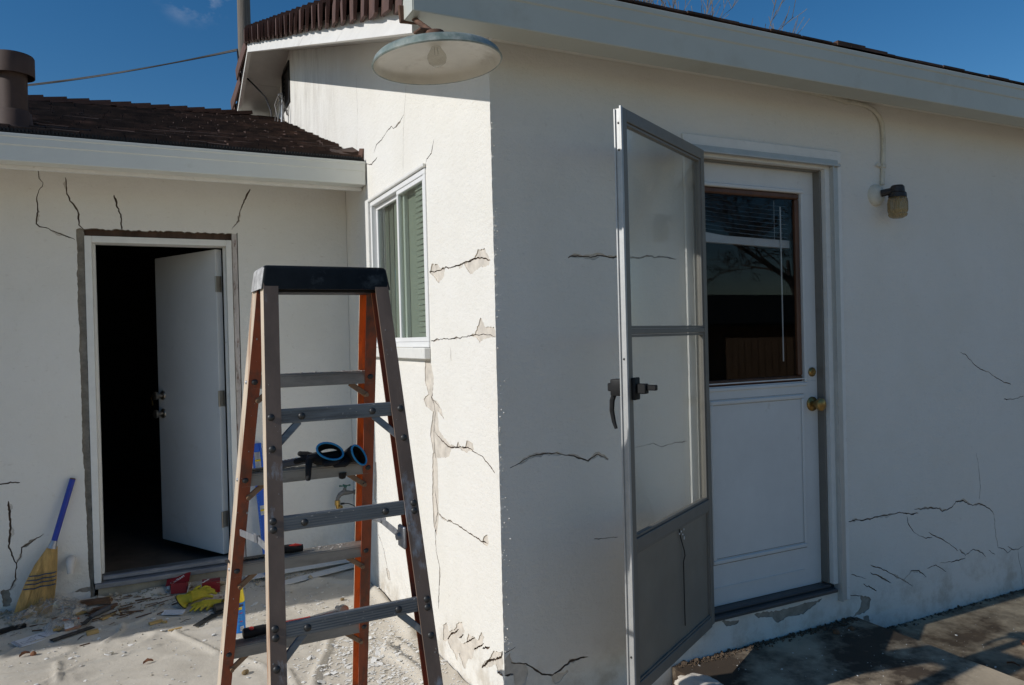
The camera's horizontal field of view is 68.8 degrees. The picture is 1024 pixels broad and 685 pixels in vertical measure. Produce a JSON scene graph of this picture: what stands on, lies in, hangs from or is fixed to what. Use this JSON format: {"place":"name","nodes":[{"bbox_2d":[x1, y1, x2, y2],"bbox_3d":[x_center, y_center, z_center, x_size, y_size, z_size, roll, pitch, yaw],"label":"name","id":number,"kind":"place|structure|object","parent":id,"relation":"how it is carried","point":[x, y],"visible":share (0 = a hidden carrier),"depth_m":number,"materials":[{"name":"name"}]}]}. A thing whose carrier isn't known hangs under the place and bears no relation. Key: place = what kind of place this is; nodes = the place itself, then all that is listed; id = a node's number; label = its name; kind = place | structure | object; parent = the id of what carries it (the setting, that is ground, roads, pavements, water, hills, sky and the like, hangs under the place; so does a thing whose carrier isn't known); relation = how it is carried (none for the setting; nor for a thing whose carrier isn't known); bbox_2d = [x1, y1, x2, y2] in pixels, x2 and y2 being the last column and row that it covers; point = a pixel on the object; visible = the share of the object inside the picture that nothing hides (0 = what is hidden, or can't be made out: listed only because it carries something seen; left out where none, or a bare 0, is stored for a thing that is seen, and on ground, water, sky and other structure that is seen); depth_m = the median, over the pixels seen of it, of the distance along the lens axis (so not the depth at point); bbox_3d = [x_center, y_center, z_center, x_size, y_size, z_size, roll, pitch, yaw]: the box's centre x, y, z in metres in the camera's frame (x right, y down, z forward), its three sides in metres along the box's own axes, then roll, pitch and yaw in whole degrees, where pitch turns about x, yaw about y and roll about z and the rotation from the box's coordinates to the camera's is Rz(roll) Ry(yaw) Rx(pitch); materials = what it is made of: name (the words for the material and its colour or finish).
{"place":"outdoors","nodes":[
{"label":"outdoors","id":0,"kind":"place"},
{"bbox_2d":[236,588,245,633],"bbox_3d":[-1.429,1.391,3.909,0.067,0.236,0.068,-2,1,-36],"label":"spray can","id":1,"kind":"object","parent":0,"point":[241,624],"visible":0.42,"depth_m":3.89,"materials":[{"name":"blue metal"}]},
{"bbox_2d":[242,669,248,674],"bbox_3d":[-1.211,1.498,3.398,0.032,0.026,0.032,-2,0,-31],"label":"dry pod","id":2,"kind":"object","parent":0,"point":[245,672],"visible":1,"depth_m":3.39,"materials":[{"name":"beige plant"}]},
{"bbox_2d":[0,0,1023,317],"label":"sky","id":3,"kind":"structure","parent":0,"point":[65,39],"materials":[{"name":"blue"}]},
{"bbox_2d":[890,590,1023,680],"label":"concrete slab","id":4,"kind":"structure","parent":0,"point":[988,634],"depth_m":3.79,"materials":[{"name":"grey concrete"}]},
{"bbox_2d":[676,589,1023,667],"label":"soil line","id":5,"kind":"object","parent":4,"relation":"on","point":[842,622],"visible":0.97,"depth_m":3.53,"materials":[{"name":"brown soil"}]},
{"bbox_2d":[698,604,1018,684],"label":"paint flecks","id":6,"kind":"object","parent":4,"relation":"on","point":[867,662],"visible":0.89,"depth_m":3.26,"materials":[{"name":"paint"}]},
{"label":"ground","id":7,"kind":"structure","parent":0,"visible":0},
{"bbox_2d":[0,562,469,684],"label":"drop cloth","id":8,"kind":"object","parent":7,"relation":"on","point":[116,665],"visible":0.61,"depth_m":3.71,"materials":[{"name":"fabric"}]},
{"bbox_2d":[0,623,26,634],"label":"black bar","id":9,"kind":"object","parent":8,"relation":"on","point":[12,628],"visible":1,"depth_m":3.95,"materials":[{"name":"plastic"}]},
{"bbox_2d":[11,629,57,647],"bbox_3d":[-2.452,1.523,3.854,0.116,0.008,0.198,-1,1,37],"label":"instruction sheet","id":10,"kind":"object","parent":8,"relation":"on","point":[26,641],"visible":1,"depth_m":3.84,"materials":[{"name":"paper"}]},
{"bbox_2d":[11,478,75,621],"bbox_3d":[-2.582,1.135,4.134,0.333,0.727,0.092,-2,1,-43],"label":"broom","id":11,"kind":"object","parent":8,"relation":"on","point":[39,588],"visible":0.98,"depth_m":4.12,"materials":[{"name":"blue paint"}]},
{"bbox_2d":[8,597,89,624],"bbox_3d":[-2.515,1.433,4.073,0.375,0.104,0.252,-2,1,-40],"label":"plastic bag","id":12,"kind":"object","parent":8,"relation":"on","point":[79,604],"visible":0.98,"depth_m":4.08,"materials":[{"name":"plastic"}]},
{"bbox_2d":[45,615,78,631],"bbox_3d":[-2.389,1.485,3.961,0.181,0.079,0.145,-2,1,-36],"label":"bag","id":13,"kind":"object","parent":8,"relation":"on","point":[68,624],"visible":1,"depth_m":3.95,"materials":[{"name":"white plastic"}]},
{"bbox_2d":[50,626,94,641],"bbox_3d":[-2.296,1.521,3.908,0.038,0.006,0.210,-1,0,33],"label":"black strip","id":14,"kind":"object","parent":8,"relation":"on","point":[71,634],"visible":1,"depth_m":3.90,"materials":[{"name":"metal"}]},
{"bbox_2d":[64,625,80,630],"bbox_3d":[-2.325,1.510,3.955,0.078,0.010,0.030,-2,1,-44],"label":"wood scrap","id":15,"kind":"object","parent":8,"relation":"on","point":[74,627],"visible":1,"depth_m":3.95,"materials":[{"name":"brown wood"}]},
{"bbox_2d":[75,610,85,614],"bbox_3d":[-2.390,1.502,4.157,0.065,0.015,0.030,-2,1,-34],"label":"wood scrap","id":16,"kind":"object","parent":8,"relation":"on","point":[80,613],"visible":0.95,"depth_m":4.14,"materials":[{"name":"brown wood"}]},
{"bbox_2d":[86,628,98,635],"bbox_3d":[-2.199,1.518,3.919,0.057,0.019,0.028,-2,1,-41],"label":"pine block","id":17,"kind":"object","parent":8,"relation":"on","point":[92,631],"visible":1,"depth_m":3.91,"materials":[{"name":"beige wood"}]},
{"bbox_2d":[74,596,112,607],"bbox_3d":[-2.373,1.471,4.245,0.190,0.031,0.054,-2,0,-20],"label":"wood scrap","id":18,"kind":"object","parent":8,"relation":"on","point":[96,601],"visible":0.95,"depth_m":4.23,"materials":[{"name":"brown wood"}]},
{"bbox_2d":[80,603,113,624],"bbox_3d":[-2.284,1.494,4.127,0.043,0.030,0.266,-1,0,6],"label":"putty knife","id":19,"kind":"object","parent":8,"relation":"on","point":[100,611],"visible":1,"depth_m":4.12,"materials":[{"name":"metal"}]},
{"bbox_2d":[11,587,192,635],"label":"wood splinters","id":20,"kind":"object","parent":8,"relation":"on","point":[121,613],"visible":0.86,"depth_m":4.17,"materials":[{"name":"brown wood"}]},
{"bbox_2d":[86,603,117,613],"bbox_3d":[-2.302,1.494,4.200,0.163,0.024,0.051,-2,1,-38],"label":"wood scrap","id":21,"kind":"object","parent":8,"relation":"on","point":[95,609],"visible":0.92,"depth_m":4.18,"materials":[{"name":"wood"}]},
{"bbox_2d":[100,611,120,619],"bbox_3d":[-2.222,1.511,4.139,0.026,0.007,0.129,-1,0,20],"label":"pine shim","id":22,"kind":"object","parent":8,"relation":"on","point":[105,617],"visible":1,"depth_m":4.11,"materials":[{"name":"beige wood"}]},
{"bbox_2d":[123,610,143,612],"bbox_3d":[-2.136,1.510,4.197,0.139,0.008,0.013,-2,0,-12],"label":"wood scrap","id":23,"kind":"object","parent":8,"relation":"on","point":[132,611],"visible":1,"depth_m":4.19,"materials":[{"name":"brown wood"}]},
{"bbox_2d":[148,619,162,625],"bbox_3d":[-1.919,1.508,4.031,0.024,0.012,0.070,-1,1,44],"label":"pine block","id":24,"kind":"object","parent":8,"relation":"on","point":[155,622],"visible":1,"depth_m":4.03,"materials":[{"name":"beige wood"}]},
{"bbox_2d":[161,609,185,614],"bbox_3d":[-1.883,1.501,4.164,0.118,0.014,0.062,-1,0,-4],"label":"leaflet","id":25,"kind":"object","parent":8,"relation":"on","point":[173,612],"visible":1,"depth_m":4.16,"materials":[{"name":"paper"}]},
{"bbox_2d":[166,572,190,593],"bbox_3d":[-1.985,1.436,4.446,0.136,0.102,0.119,-2,0,-14],"label":"red carton","id":26,"kind":"object","parent":8,"relation":"on","point":[178,584],"visible":1,"depth_m":4.43,"materials":[{"name":"red cardboard"}]},
{"bbox_2d":[175,585,216,608],"bbox_3d":[-1.822,1.460,4.311,0.223,0.084,0.131,-2,1,-34],"label":"yellow glove","id":27,"kind":"object","parent":8,"relation":"on","point":[196,593],"visible":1,"depth_m":4.27,"materials":[{"name":"yellow rubber"}]},
{"bbox_2d":[193,614,211,625],"bbox_3d":[-1.664,1.506,4.061,0.036,0.004,0.170,-1,0,12],"label":"dark strip","id":28,"kind":"object","parent":8,"relation":"on","point":[201,622],"visible":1,"depth_m":4.02,"materials":[{"name":"metal"}]},
{"bbox_2d":[0,568,408,684],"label":"dirt crumbs","id":29,"kind":"object","parent":8,"relation":"on","point":[116,594],"visible":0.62,"depth_m":4.23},
{"bbox_2d":[189,598,224,611],"bbox_3d":[-1.720,1.480,4.223,0.189,0.046,0.093,-2,0,-20],"label":"yellow glove","id":30,"kind":"object","parent":8,"relation":"on","point":[203,604],"visible":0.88,"depth_m":4.22,"materials":[{"name":"yellow rubber"}]},
{"bbox_2d":[201,577,225,591],"bbox_3d":[-1.777,1.449,4.463,0.141,0.069,0.070,-2,0,-20],"label":"red carton","id":31,"kind":"object","parent":8,"relation":"on","point":[215,583],"visible":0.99,"depth_m":4.44,"materials":[{"name":"red cardboard"}]},
{"bbox_2d":[204,611,223,619],"bbox_3d":[-1.637,1.502,4.119,0.036,0.004,0.120,-1,0,24],"label":"dark strip","id":32,"kind":"object","parent":8,"relation":"on","point":[214,615],"visible":0.86,"depth_m":4.11,"materials":[{"name":"metal"}]},
{"bbox_2d":[204,594,224,599],"bbox_3d":[-1.721,1.495,4.395,0.175,0.010,0.028,-2,1,-36],"label":"wood scrap","id":33,"kind":"object","parent":8,"relation":"on","point":[219,596],"visible":0.47,"depth_m":4.38,"materials":[{"name":"wood"}]},
{"bbox_2d":[213,602,223,612],"bbox_3d":[-1.633,1.487,4.201,0.080,0.052,0.052,-2,1,-38],"label":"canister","id":34,"kind":"object","parent":8,"relation":"on","point":[217,607],"visible":0.72,"depth_m":4.18,"materials":[{"name":"metal"}]},
{"bbox_2d":[8,577,461,684],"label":"plaster dust","id":35,"kind":"object","parent":8,"relation":"on","point":[351,651],"visible":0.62,"depth_m":3.55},
{"bbox_2d":[245,559,348,578],"bbox_3d":[-1.344,1.430,4.746,0.660,0.007,0.070,-2,13,-30],"label":"white board","id":36,"kind":"object","parent":8,"relation":"on","point":[289,570],"visible":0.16,"depth_m":4.76,"materials":[{"name":"white wood"}]},
{"bbox_2d":[253,443,264,553],"bbox_3d":[-1.550,1.052,4.662,0.060,0.846,0.024,-6,-4,-26],"label":"spirit level","id":37,"kind":"object","parent":36,"relation":"on","point":[260,494],"visible":0.45,"depth_m":4.66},
{"bbox_2d":[285,563,353,585],"bbox_3d":[-1.206,1.454,4.703,0.520,0.007,0.060,-3,11,-40],"label":"white board","id":38,"kind":"object","parent":8,"relation":"on","point":[319,573],"visible":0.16,"depth_m":4.70,"materials":[{"name":"white wood"}]},
{"bbox_2d":[217,265,442,684],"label":"step ladder","id":39,"kind":"object","parent":8,"relation":"on","point":[369,286],"visible":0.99,"depth_m":2.04,"materials":[{"name":"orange metal"}]},
{"bbox_2d":[225,543,302,562],"bbox_3d":[-0.780,0.662,2.363,0.236,0.029,0.032,-2,0,-28],"label":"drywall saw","id":40,"kind":"object","parent":39,"relation":"on","point":[292,548],"visible":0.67,"depth_m":2.39,"materials":[{"name":"black plastic"}]},
{"bbox_2d":[252,452,321,470],"bbox_3d":[-0.691,0.362,2.273,0.238,0.042,0.038,-2,0,-28],"label":"hand tool","id":41,"kind":"object","parent":39,"relation":"on","point":[287,463],"visible":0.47,"depth_m":2.27,"materials":[{"name":"metal"}]},
{"bbox_2d":[242,604,348,638],"bbox_3d":[-0.745,0.942,2.559,0.352,0.046,0.108,-2,0,-33],"label":"claw hammer","id":42,"kind":"object","parent":39,"relation":"on","point":[252,631],"visible":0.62,"depth_m":2.46,"materials":[{"name":"black metal"}]},
{"bbox_2d":[294,442,344,480],"bbox_3d":[-0.592,0.359,2.309,0.163,0.111,0.115,-2,0,-28],"label":"work glove","id":43,"kind":"object","parent":39,"relation":"on","point":[337,456],"visible":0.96,"depth_m":2.29,"materials":[{"name":"black rubber"}]},
{"bbox_2d":[339,472,345,478],"bbox_3d":[-0.532,0.418,2.344,0.026,0.022,0.026,-2,0,-26],"label":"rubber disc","id":44,"kind":"object","parent":39,"relation":"attached to","point":[342,475],"visible":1,"depth_m":2.33,"materials":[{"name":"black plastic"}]},
{"bbox_2d":[322,444,366,467],"bbox_3d":[-0.540,0.377,2.339,0.130,0.123,0.125,-2,1,-44],"label":"work glove","id":45,"kind":"object","parent":39,"relation":"on","point":[355,453],"visible":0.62,"depth_m":2.33,"materials":[{"name":"black fabric"}]},
{"bbox_2d":[237,0,250,71],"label":"utility pole","id":46,"kind":"object","parent":7,"relation":"on","point":[243,15],"depth_m":13.09,"materials":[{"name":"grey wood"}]},
{"bbox_2d":[0,0,1023,684],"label":"house","id":47,"kind":"structure","parent":7,"relation":"on","point":[704,346],"depth_m":3.77,"materials":[{"name":"white paint"}]},
{"bbox_2d":[65,555,75,573],"bbox_3d":[-2.497,1.256,4.231,0.052,0.088,0.079,-2,0,-26],"label":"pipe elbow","id":48,"kind":"object","parent":47,"relation":"attached to","point":[70,561],"visible":1,"depth_m":4.21,"materials":[{"name":"white plastic"}]},
{"bbox_2d":[28,49,288,121],"bbox_3d":[-5.433,-2.819,8.849,8.039,1.835,0.244,-1,0,32],"label":"service cable","id":49,"kind":"object","parent":47,"relation":"attached to","point":[282,103],"visible":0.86,"depth_m":7.25,"materials":[{"name":"grey metal"}]},
{"bbox_2d":[151,249,228,553],"bbox_3d":[-2.133,0.380,4.890,0.725,1.918,0.116,-1,1,36],"label":"open door","id":50,"kind":"structure","parent":47,"relation":"in","point":[191,413],"depth_m":4.87,"materials":[{"name":"white paint"}]},
{"bbox_2d":[335,484,355,508],"bbox_3d":[-1.083,1.016,4.854,0.164,0.188,0.068,-2,0,-26],"label":"garden tap","id":51,"kind":"object","parent":47,"relation":"attached to","point":[344,491],"visible":0.88,"depth_m":4.84,"materials":[{"name":"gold metal"}]},
{"bbox_2d":[365,163,430,358],"bbox_3d":[-0.606,-0.385,4.025,0.104,0.932,1.028,-2,0,-26],"label":"sliding window","id":52,"kind":"structure","parent":47,"relation":"in","point":[407,217],"depth_m":3.94,"materials":[{"name":"white plastic"}]},
{"bbox_2d":[371,5,501,84],"bbox_3d":[-0.252,-1.020,2.398,0.420,0.267,0.420,-7,3,-26],"label":"barn lamp","id":53,"kind":"object","parent":47,"relation":"attached to","point":[426,55],"visible":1,"depth_m":2.47,"materials":[{"name":"white metal"}]},
{"bbox_2d":[608,105,714,684],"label":"storm door","id":54,"kind":"structure","parent":47,"relation":"in","point":[669,570],"depth_m":2.85,"materials":[{"name":"grey metal"}]},
{"bbox_2d":[704,162,825,606],"bbox_3d":[1.166,0.187,3.571,0.789,2.046,0.154,-2,0,-26],"label":"front door","id":55,"kind":"structure","parent":47,"relation":"in","point":[764,431],"depth_m":3.60,"materials":[{"name":"white wood"}]},
{"bbox_2d":[794,90,907,218],"bbox_3d":[1.613,-0.928,3.643,0.815,0.620,0.135,-2,0,-26],"label":"jar wall light","id":56,"kind":"object","parent":47,"relation":"attached to","point":[877,194],"visible":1,"depth_m":3.80,"materials":[{"name":"brown metal"}]},
{"bbox_2d":[637,0,809,33],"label":"bare tree","id":57,"kind":"object","parent":7,"relation":"on","point":[674,1],"visible":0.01,"depth_m":17.35,"materials":[{"name":"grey plant"}]},
{"bbox_2d":[672,617,1023,684],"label":"concrete pad","id":58,"kind":"object","parent":7,"relation":"on","point":[847,654],"visible":0.95,"depth_m":3.24,"materials":[{"name":"grey concrete"}]},
{"bbox_2d":[674,673,722,684],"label":"plaster lump","id":59,"kind":"object","parent":58,"relation":"on","point":[694,679],"visible":1,"depth_m":3.10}
]}

